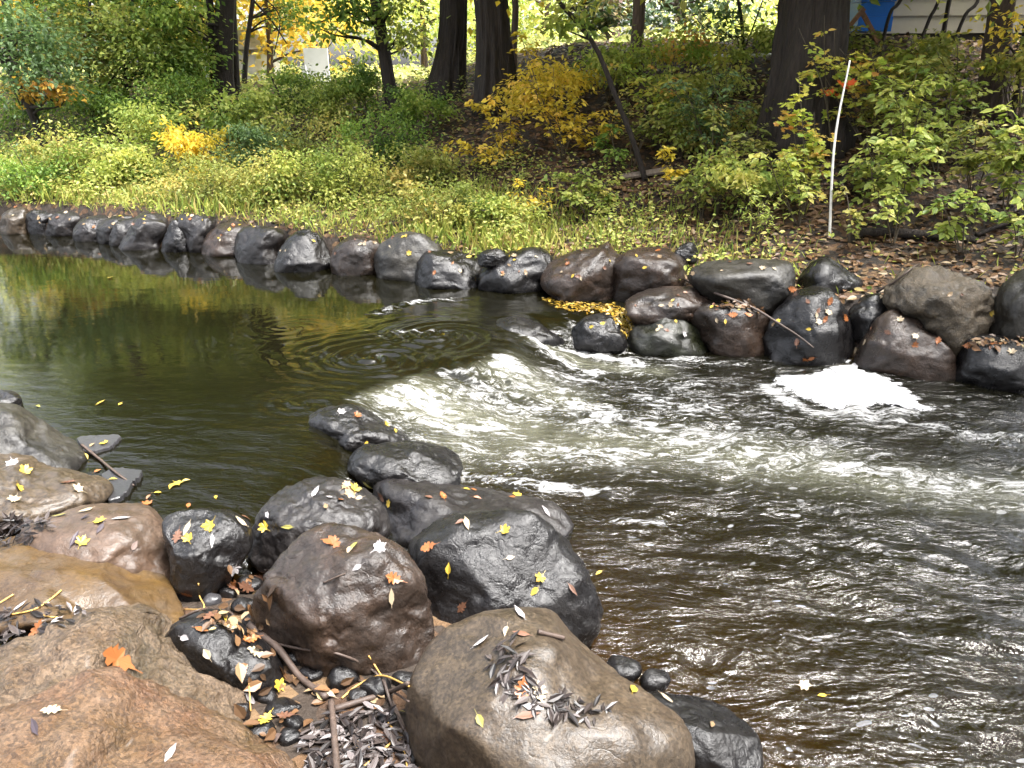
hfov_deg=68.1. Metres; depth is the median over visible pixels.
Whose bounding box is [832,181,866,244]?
sapling
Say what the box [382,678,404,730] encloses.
twig
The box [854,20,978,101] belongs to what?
bush
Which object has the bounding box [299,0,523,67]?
tree
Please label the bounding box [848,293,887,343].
boulder
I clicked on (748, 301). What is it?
leaf heap
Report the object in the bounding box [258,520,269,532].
leaf
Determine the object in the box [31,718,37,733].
leaf
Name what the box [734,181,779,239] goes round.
sapling
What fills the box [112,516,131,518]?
leaf
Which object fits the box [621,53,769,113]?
bush
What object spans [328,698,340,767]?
stick
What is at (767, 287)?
boulder
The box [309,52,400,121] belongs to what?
bush
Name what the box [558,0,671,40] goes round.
pine tree
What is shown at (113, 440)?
slate slab
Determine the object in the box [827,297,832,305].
leaf
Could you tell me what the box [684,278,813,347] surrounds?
branch
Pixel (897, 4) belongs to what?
tree
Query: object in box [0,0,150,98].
tree
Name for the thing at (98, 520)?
leaf
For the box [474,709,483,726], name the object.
leaf
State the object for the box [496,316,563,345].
boulder
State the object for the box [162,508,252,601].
boulder
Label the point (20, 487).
leaf
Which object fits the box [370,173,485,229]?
bush
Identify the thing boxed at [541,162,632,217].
sapling
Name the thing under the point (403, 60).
sky
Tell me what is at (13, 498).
leaf
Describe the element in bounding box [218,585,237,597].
stone
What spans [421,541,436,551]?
leaf
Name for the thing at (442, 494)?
leaf
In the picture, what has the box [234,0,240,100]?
tree
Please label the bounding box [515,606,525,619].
leaf
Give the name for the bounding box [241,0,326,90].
tree
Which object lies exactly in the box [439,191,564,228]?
bush
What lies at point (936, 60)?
sapling
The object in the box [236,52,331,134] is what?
bush
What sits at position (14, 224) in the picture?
boulder
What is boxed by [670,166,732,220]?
sapling
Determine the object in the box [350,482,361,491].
leaf
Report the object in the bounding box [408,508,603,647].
boulder
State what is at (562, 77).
bush
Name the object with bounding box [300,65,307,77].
post
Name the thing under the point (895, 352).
boulder
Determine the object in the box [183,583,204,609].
twig
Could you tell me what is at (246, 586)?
leaf
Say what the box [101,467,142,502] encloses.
slate slab
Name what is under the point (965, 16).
tree
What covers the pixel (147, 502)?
leaf
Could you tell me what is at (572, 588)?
leaf
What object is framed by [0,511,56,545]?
leaf heap
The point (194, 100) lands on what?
bush
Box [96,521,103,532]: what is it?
leaf
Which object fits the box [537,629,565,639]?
twig
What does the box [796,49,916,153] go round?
sapling
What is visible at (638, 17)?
tree
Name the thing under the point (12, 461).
leaf
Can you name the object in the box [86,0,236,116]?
tree
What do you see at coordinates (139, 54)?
tree
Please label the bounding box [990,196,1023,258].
sapling
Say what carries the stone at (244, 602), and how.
on the ground at (306, 699)
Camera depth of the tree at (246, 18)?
22.29 m
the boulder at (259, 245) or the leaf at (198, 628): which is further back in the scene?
the boulder at (259, 245)
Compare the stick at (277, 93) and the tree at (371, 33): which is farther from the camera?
the tree at (371, 33)
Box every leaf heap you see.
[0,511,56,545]
[0,598,96,644]
[196,609,260,639]
[293,701,417,767]
[483,630,617,728]
[715,298,764,312]
[966,334,1023,352]
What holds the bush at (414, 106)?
on the ground at (306, 699)
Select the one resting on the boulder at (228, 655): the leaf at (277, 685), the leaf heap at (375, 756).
the leaf at (277, 685)
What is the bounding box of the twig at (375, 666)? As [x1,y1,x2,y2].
[368,655,381,674]
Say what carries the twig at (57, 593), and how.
on the boulder at (28, 574)
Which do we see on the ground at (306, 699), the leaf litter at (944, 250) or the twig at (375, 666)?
the leaf litter at (944, 250)
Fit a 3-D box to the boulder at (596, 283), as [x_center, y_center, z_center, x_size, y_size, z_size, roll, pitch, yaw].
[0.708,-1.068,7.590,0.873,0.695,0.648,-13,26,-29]
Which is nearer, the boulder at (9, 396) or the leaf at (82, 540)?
the leaf at (82, 540)
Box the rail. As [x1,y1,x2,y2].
[681,53,770,56]
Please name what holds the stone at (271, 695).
on the ground at (306, 699)
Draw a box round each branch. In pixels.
[80,443,133,485]
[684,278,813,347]
[876,264,918,292]
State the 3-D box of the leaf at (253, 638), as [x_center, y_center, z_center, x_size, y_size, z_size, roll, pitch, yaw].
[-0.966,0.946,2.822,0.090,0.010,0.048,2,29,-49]
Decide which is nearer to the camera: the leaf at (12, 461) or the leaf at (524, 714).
the leaf at (524, 714)
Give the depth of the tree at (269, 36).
21.67 m
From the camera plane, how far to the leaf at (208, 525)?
3.32 m
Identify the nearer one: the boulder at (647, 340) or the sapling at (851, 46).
the boulder at (647, 340)
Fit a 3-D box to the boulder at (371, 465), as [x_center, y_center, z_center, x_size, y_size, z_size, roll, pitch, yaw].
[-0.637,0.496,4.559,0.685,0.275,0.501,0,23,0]
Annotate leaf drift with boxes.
[542,297,632,337]
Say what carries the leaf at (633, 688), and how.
on the boulder at (449, 691)
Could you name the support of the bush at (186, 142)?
on the ground at (306, 699)
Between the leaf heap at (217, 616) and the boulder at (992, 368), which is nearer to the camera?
the leaf heap at (217, 616)
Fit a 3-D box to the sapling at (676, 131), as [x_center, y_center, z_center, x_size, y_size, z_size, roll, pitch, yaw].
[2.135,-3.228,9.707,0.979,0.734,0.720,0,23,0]
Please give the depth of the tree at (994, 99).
9.05 m
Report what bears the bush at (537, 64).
on the ground at (306, 699)
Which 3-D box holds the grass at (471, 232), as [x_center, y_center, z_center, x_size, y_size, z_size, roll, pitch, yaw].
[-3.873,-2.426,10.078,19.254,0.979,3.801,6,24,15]
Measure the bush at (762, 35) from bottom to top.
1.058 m
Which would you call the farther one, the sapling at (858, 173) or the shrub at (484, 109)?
the shrub at (484, 109)
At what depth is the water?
4.80 m
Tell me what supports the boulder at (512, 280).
on the ground at (306, 699)
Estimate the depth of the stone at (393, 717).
2.63 m
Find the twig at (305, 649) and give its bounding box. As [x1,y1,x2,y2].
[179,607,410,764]
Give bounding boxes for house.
[184,30,281,80]
[849,0,1023,41]
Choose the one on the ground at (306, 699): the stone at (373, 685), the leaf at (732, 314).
the stone at (373, 685)
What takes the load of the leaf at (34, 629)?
on the boulder at (39, 662)
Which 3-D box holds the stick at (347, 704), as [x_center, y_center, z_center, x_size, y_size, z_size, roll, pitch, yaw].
[-0.458,1.046,2.643,0.313,0.252,0.160,8,24,18]
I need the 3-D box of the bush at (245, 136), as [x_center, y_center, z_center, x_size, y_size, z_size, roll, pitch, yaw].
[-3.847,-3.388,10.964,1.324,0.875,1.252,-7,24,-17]
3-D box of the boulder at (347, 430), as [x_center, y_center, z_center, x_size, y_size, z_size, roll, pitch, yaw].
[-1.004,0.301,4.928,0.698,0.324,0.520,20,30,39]
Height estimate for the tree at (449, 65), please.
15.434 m
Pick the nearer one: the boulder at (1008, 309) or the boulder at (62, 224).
the boulder at (1008, 309)
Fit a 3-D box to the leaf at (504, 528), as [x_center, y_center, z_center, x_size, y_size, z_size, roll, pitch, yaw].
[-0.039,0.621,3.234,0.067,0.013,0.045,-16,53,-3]
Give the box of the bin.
[849,0,896,32]
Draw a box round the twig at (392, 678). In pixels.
[341,675,409,698]
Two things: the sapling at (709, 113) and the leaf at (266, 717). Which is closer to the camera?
the leaf at (266, 717)
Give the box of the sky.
[0,0,776,65]
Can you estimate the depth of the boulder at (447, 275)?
7.78 m
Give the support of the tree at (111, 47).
on the ground at (306, 699)
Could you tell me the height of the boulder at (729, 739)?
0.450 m
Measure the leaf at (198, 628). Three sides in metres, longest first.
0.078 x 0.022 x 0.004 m
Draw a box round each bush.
[0,75,67,139]
[0,126,97,203]
[2,113,128,183]
[44,76,139,139]
[68,127,182,189]
[87,92,205,170]
[113,45,243,134]
[118,146,252,205]
[133,51,209,95]
[149,113,245,180]
[151,68,218,122]
[178,81,314,153]
[199,116,293,178]
[209,141,325,206]
[222,137,384,208]
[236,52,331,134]
[249,101,375,169]
[261,68,373,137]
[286,136,406,212]
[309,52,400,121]
[312,101,442,175]
[368,73,464,138]
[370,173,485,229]
[381,136,468,193]
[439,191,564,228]
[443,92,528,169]
[477,55,607,120]
[558,31,678,103]
[607,7,745,84]
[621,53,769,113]
[639,84,774,159]
[670,137,821,210]
[674,11,775,89]
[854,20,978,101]
[963,27,1023,125]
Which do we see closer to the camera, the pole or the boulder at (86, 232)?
the pole
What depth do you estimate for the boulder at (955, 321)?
6.17 m
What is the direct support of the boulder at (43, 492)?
on the ground at (306, 699)
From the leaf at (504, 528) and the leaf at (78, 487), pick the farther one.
the leaf at (78, 487)
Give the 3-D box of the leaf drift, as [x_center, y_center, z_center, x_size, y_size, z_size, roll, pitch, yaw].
[0.756,-0.686,7.197,1.092,0.248,0.559,18,29,36]
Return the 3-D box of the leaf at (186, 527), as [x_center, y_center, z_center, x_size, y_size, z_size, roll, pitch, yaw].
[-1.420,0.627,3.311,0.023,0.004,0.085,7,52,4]
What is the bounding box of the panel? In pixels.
[303,48,329,81]
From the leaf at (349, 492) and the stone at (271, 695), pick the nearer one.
the stone at (271, 695)
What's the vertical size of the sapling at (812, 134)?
1.462 m
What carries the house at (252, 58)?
on the ground at (306, 699)
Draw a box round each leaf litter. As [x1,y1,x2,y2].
[151,32,1023,308]
[218,565,404,740]
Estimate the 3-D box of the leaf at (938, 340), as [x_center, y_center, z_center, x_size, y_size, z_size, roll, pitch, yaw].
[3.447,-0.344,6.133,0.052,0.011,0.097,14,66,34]
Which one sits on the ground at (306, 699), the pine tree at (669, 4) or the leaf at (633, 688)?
the pine tree at (669, 4)
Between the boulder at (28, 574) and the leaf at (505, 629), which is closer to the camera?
the leaf at (505, 629)
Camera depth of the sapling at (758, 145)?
9.01 m
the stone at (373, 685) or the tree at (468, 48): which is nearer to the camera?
the stone at (373, 685)
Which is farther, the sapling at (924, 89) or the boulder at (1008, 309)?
the sapling at (924, 89)
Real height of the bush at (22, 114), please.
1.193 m
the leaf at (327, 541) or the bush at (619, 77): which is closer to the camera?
the leaf at (327, 541)
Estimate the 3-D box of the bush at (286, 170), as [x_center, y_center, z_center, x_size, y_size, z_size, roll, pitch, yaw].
[-2.684,-2.736,9.778,2.035,0.838,1.509,0,23,0]
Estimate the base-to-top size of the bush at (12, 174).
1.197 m
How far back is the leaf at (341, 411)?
4.84 m
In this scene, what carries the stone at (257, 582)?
on the ground at (306, 699)
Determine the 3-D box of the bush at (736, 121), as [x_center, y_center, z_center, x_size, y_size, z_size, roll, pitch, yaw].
[2.630,-3.318,9.639,1.936,0.923,1.615,10,25,23]
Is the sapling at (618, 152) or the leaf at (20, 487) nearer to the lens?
the leaf at (20, 487)
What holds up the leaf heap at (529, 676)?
on the boulder at (449, 691)
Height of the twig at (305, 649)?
0.303 m
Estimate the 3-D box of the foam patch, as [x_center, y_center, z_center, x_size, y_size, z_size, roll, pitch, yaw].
[2.636,-0.027,6.132,1.168,0.023,1.244,0,23,0]
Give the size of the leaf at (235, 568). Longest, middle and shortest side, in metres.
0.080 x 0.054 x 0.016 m
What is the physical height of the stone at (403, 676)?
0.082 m
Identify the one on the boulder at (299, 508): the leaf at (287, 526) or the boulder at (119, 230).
the leaf at (287, 526)
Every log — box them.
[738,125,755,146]
[859,228,976,242]
[974,214,1023,236]
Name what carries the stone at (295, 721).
on the ground at (306, 699)
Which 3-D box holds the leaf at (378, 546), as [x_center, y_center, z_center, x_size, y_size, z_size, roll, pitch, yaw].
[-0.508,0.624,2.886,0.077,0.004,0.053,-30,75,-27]
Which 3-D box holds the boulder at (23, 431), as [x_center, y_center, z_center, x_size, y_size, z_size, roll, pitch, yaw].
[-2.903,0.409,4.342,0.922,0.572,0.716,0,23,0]
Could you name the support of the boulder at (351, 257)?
on the ground at (306, 699)
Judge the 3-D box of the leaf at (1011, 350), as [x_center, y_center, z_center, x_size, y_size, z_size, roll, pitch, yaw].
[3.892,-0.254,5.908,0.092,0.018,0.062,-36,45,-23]
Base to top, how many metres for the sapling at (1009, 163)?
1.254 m
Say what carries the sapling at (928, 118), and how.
on the ground at (306, 699)
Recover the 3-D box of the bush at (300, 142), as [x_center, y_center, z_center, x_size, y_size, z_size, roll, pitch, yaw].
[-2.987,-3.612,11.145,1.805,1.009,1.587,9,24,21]
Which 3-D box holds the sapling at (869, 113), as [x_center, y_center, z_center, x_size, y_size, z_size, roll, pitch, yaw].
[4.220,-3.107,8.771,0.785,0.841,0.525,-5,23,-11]
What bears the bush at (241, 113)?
on the ground at (306, 699)
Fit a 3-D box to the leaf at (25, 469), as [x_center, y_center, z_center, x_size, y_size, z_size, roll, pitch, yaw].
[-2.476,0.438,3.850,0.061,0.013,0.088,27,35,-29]
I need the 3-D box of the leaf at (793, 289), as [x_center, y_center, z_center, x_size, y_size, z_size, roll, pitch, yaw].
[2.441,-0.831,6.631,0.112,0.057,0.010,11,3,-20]
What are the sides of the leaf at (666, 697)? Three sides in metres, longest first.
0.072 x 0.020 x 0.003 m
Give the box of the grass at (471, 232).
[0,147,1023,294]
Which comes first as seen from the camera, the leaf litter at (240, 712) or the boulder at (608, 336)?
the leaf litter at (240, 712)
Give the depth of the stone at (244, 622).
3.11 m
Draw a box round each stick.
[246,622,328,699]
[271,77,283,117]
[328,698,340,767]
[334,681,409,710]
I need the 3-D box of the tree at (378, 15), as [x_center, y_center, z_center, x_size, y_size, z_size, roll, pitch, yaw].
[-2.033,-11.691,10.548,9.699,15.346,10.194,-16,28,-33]
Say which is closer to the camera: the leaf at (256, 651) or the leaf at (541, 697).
the leaf at (541, 697)
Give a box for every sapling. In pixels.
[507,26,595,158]
[507,179,556,214]
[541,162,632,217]
[543,110,624,153]
[587,120,635,170]
[607,60,702,138]
[614,90,665,168]
[646,102,707,158]
[655,145,689,204]
[656,62,757,162]
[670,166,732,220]
[686,105,741,214]
[715,122,778,174]
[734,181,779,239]
[744,145,830,225]
[773,77,840,214]
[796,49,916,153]
[798,15,845,158]
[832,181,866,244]
[837,136,889,203]
[838,126,946,227]
[846,25,901,100]
[850,78,896,147]
[854,72,949,178]
[857,184,915,245]
[858,41,945,97]
[860,55,949,140]
[889,102,979,172]
[913,46,986,131]
[916,188,997,255]
[921,78,1000,166]
[934,119,1003,203]
[956,100,1023,214]
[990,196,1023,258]
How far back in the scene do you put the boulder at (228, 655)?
2.71 m
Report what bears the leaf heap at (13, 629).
on the boulder at (39, 662)
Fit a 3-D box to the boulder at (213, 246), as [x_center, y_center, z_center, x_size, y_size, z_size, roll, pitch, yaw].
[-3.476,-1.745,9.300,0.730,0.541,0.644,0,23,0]
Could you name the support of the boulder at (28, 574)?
on the ground at (306, 699)
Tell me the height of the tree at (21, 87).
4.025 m
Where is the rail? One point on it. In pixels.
(767, 55)
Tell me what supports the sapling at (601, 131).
on the ground at (306, 699)
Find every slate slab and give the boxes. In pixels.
[77,434,121,454]
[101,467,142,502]
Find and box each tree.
[0,0,102,74]
[0,0,130,149]
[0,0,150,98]
[0,0,159,131]
[1,0,19,92]
[2,1,255,78]
[10,0,347,79]
[25,0,44,89]
[32,0,249,120]
[83,0,272,123]
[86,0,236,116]
[136,0,414,80]
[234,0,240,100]
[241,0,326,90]
[254,0,432,70]
[275,0,450,120]
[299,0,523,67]
[315,0,545,72]
[353,0,574,71]
[414,0,648,58]
[420,0,647,181]
[424,0,466,103]
[472,0,516,119]
[510,0,658,41]
[511,0,518,79]
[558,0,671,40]
[595,0,910,163]
[621,0,776,35]
[628,0,645,77]
[645,0,776,39]
[662,0,762,79]
[706,0,778,41]
[745,0,1015,119]
[880,0,901,52]
[920,1,939,39]
[936,0,1023,122]
[940,0,951,42]
[952,0,979,41]
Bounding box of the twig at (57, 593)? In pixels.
[10,590,61,614]
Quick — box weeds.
[0,136,1023,293]
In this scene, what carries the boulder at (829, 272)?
on the ground at (306, 699)
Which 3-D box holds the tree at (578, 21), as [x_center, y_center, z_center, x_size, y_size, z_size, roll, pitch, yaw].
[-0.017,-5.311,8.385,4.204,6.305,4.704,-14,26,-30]
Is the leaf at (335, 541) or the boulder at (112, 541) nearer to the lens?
the leaf at (335, 541)
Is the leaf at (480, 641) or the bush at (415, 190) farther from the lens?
the bush at (415, 190)
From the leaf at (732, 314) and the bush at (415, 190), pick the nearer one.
the leaf at (732, 314)
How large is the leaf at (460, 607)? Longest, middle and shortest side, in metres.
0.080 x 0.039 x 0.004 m
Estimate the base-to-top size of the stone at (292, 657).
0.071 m
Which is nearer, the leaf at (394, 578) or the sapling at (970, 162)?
the leaf at (394, 578)
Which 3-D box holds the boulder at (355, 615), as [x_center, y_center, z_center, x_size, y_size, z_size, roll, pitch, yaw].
[-0.669,0.923,3.062,0.718,0.686,0.546,18,29,37]
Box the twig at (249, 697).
[248,683,250,710]
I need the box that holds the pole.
[828,60,850,236]
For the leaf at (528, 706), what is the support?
on the boulder at (449, 691)
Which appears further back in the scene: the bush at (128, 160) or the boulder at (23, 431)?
the bush at (128, 160)
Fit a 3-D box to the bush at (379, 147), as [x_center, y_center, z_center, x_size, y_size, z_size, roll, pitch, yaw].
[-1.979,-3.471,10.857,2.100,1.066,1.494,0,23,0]
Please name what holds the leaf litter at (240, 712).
on the ground at (306, 699)
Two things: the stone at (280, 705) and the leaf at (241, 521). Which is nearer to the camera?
the stone at (280, 705)
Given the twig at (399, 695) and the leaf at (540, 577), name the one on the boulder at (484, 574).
the leaf at (540, 577)
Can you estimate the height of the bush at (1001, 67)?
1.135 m
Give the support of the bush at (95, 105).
on the ground at (306, 699)
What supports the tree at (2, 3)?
on the ground at (306, 699)
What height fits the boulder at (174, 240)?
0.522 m
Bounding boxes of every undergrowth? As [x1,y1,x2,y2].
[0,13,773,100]
[0,15,1014,288]
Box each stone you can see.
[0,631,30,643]
[203,593,221,605]
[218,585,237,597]
[230,597,252,613]
[233,703,250,721]
[236,575,262,593]
[242,614,250,625]
[245,718,276,742]
[257,689,277,703]
[265,697,301,717]
[278,727,302,746]
[283,714,303,729]
[288,652,300,665]
[299,666,322,681]
[326,666,359,689]
[347,687,366,700]
[359,676,391,698]
[377,709,396,723]
[392,671,412,690]
[478,248,506,267]
[606,655,642,682]
[639,668,670,691]
[674,242,697,264]
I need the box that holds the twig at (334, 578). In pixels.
[323,573,345,583]
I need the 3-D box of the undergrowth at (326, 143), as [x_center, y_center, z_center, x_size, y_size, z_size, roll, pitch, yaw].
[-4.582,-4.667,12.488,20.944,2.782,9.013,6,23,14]
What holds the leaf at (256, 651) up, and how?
on the boulder at (228, 655)
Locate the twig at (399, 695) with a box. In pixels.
[358,679,409,702]
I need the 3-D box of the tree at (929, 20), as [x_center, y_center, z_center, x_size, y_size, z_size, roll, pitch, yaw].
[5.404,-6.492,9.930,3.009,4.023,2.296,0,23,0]
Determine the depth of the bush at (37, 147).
10.90 m
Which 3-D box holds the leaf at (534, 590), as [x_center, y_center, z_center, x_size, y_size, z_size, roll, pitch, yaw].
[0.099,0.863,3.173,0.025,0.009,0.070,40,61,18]
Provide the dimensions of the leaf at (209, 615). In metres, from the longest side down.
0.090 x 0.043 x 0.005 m
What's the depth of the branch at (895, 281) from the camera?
6.36 m
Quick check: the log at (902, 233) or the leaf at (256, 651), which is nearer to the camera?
the leaf at (256, 651)
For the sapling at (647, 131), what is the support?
on the ground at (306, 699)
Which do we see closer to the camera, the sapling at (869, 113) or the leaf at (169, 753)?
the leaf at (169, 753)
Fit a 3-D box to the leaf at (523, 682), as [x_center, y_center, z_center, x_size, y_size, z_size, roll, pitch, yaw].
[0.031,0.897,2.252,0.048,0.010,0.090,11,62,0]
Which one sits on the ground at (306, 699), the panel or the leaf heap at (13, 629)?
the panel
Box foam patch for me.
[770,360,935,410]
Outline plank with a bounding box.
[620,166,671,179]
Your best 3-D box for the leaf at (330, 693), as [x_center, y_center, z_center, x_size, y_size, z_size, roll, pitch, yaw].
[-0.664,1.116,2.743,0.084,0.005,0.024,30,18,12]
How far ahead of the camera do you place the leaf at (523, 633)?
2.42 m
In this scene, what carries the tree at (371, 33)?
on the ground at (306, 699)
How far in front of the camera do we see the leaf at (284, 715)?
2.61 m
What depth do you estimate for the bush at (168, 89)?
13.14 m
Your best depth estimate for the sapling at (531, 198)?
8.98 m
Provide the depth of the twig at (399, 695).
2.60 m
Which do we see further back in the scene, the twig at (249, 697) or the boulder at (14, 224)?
the boulder at (14, 224)
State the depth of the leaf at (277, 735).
2.54 m
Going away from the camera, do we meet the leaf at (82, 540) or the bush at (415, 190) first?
the leaf at (82, 540)
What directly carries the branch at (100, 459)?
on the slate slab at (122, 489)
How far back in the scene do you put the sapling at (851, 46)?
9.40 m
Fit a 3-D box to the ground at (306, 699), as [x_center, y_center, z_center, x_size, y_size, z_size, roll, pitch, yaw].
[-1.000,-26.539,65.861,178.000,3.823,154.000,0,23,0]
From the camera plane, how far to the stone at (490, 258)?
7.60 m
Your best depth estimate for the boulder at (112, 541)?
3.33 m
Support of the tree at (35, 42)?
on the ground at (306, 699)
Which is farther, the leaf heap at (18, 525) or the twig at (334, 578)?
the leaf heap at (18, 525)
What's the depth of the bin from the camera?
10.69 m
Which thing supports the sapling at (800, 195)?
on the ground at (306, 699)
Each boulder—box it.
[0,207,27,234]
[0,390,21,405]
[0,402,86,470]
[0,453,113,535]
[0,536,184,635]
[0,602,249,722]
[0,666,297,767]
[16,503,169,578]
[25,209,51,233]
[45,210,80,235]
[72,215,108,241]
[96,214,132,243]
[109,217,134,245]
[118,212,168,250]
[161,219,187,251]
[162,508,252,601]
[165,609,284,700]
[177,213,217,252]
[201,217,249,256]
[234,225,288,264]
[248,476,390,572]
[250,522,434,676]
[274,229,330,272]
[308,404,409,451]
[330,234,380,275]
[347,440,462,488]
[373,478,573,547]
[374,231,441,281]
[405,607,694,767]
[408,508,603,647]
[415,249,481,289]
[478,247,552,293]
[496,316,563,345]
[540,241,618,301]
[572,312,626,352]
[612,247,690,301]
[625,286,713,324]
[628,318,706,356]
[648,692,762,767]
[688,258,795,319]
[690,302,768,356]
[763,285,855,365]
[796,256,862,295]
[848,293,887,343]
[853,309,955,380]
[882,265,995,357]
[956,334,1023,393]
[988,269,1023,338]
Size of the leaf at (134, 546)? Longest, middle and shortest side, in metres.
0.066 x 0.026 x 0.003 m
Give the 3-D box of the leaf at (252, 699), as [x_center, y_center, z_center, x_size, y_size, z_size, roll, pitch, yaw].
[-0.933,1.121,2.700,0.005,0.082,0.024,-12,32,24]
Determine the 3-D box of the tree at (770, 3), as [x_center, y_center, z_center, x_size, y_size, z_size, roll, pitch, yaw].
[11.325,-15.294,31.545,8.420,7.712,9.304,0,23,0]
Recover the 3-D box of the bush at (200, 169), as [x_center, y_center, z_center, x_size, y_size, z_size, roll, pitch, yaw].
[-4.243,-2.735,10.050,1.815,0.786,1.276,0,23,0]
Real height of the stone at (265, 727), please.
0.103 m
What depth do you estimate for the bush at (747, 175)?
8.47 m
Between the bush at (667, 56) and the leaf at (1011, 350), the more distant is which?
the bush at (667, 56)
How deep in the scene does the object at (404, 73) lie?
16.76 m
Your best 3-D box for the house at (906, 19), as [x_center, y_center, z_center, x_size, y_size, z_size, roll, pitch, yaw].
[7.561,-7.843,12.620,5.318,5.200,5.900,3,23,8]
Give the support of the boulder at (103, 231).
on the ground at (306, 699)
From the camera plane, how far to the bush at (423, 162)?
9.86 m
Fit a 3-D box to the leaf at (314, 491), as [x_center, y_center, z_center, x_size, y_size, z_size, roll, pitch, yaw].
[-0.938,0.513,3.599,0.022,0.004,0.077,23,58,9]
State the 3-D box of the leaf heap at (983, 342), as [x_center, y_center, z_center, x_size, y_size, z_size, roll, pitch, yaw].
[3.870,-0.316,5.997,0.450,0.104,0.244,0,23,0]
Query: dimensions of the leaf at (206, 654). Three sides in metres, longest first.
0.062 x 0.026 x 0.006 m
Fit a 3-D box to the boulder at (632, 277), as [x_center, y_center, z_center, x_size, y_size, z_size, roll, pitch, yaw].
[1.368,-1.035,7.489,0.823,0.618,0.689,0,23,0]
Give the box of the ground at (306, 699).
[0,37,1023,767]
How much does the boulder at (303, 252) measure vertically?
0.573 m
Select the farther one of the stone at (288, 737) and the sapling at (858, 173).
the sapling at (858, 173)
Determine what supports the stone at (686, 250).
on the boulder at (632, 277)
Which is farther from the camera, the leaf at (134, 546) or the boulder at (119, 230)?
the boulder at (119, 230)
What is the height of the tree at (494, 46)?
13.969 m
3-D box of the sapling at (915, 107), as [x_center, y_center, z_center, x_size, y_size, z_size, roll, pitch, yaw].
[4.407,-3.094,8.495,0.964,1.098,0.652,-10,25,-22]
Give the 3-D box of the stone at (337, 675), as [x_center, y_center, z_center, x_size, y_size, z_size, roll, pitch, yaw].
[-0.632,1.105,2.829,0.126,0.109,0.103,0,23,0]
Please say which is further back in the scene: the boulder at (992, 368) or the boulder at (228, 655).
the boulder at (992, 368)
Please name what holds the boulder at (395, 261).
on the ground at (306, 699)
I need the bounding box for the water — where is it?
[0,233,1023,767]
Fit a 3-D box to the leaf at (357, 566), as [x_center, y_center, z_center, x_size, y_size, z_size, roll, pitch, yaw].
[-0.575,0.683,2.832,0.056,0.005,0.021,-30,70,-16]
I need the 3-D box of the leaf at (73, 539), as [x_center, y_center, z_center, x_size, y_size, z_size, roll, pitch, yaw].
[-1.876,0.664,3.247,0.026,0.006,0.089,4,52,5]
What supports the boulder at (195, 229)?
on the ground at (306, 699)
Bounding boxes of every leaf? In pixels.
[5,458,18,465]
[6,493,20,501]
[16,480,23,491]
[19,464,32,472]
[28,619,41,635]
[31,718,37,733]
[40,704,67,713]
[70,530,78,546]
[72,483,83,491]
[75,535,89,547]
[89,516,105,522]
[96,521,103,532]
[102,643,142,673]
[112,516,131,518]
[131,541,136,550]
[142,500,151,504]
[165,743,175,760]
[172,527,181,542]
[173,480,181,485]
[180,635,188,640]
[181,533,191,543]
[183,519,190,535]
[194,626,207,630]
[200,517,214,531]
[203,610,216,619]
[203,649,211,661]
[210,534,213,547]
[219,623,235,628]
[231,564,241,575]
[234,581,253,592]
[236,516,248,526]
[243,634,262,642]
[245,693,254,703]
[247,646,268,658]
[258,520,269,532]
[258,710,271,723]
[274,678,285,691]
[274,733,280,741]
[276,711,299,717]
[282,525,292,528]
[311,486,318,495]
[321,539,332,543]
[325,690,336,697]
[328,535,340,547]
[337,408,345,413]
[341,487,356,497]
[342,480,350,488]
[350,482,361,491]
[352,562,364,570]
[370,539,386,552]
[385,572,407,584]
[389,588,393,606]
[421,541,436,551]
[440,491,446,498]
[445,563,450,573]
[457,601,466,612]
[463,517,469,529]
[472,634,488,647]
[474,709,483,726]
[496,524,509,533]
[503,622,508,635]
[513,631,529,635]
[514,674,528,697]
[514,711,540,718]
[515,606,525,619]
[521,703,543,709]
[530,586,538,595]
[532,680,547,702]
[535,570,545,581]
[568,583,577,595]
[630,685,637,691]
[661,693,672,701]
[728,312,737,317]
[788,286,795,292]
[798,680,813,689]
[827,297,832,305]
[935,337,941,345]
[1007,348,1016,353]
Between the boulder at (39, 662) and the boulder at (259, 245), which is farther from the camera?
the boulder at (259, 245)
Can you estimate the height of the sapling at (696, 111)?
1.268 m
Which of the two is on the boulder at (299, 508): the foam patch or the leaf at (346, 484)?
the leaf at (346, 484)
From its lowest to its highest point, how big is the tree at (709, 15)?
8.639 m
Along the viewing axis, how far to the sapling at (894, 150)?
7.67 m
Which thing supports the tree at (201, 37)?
on the ground at (306, 699)
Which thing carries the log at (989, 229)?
on the ground at (306, 699)
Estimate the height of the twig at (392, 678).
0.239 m
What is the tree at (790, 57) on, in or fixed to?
on the ground at (306, 699)
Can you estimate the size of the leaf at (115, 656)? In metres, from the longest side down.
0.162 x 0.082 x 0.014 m
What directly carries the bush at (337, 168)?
on the ground at (306, 699)
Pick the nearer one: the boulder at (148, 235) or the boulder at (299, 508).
the boulder at (299, 508)
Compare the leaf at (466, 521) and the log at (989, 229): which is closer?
the leaf at (466, 521)
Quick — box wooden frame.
[849,7,879,42]
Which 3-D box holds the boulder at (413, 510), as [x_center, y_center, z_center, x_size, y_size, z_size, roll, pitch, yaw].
[-0.262,0.747,4.255,1.137,0.391,0.819,14,26,30]
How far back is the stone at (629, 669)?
3.11 m
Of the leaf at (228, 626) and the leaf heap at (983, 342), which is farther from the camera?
the leaf heap at (983, 342)
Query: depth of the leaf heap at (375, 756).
2.52 m
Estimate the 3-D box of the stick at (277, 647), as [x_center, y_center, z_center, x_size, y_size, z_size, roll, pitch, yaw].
[-0.863,1.047,2.888,0.547,0.061,0.031,20,30,40]
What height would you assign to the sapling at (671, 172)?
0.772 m

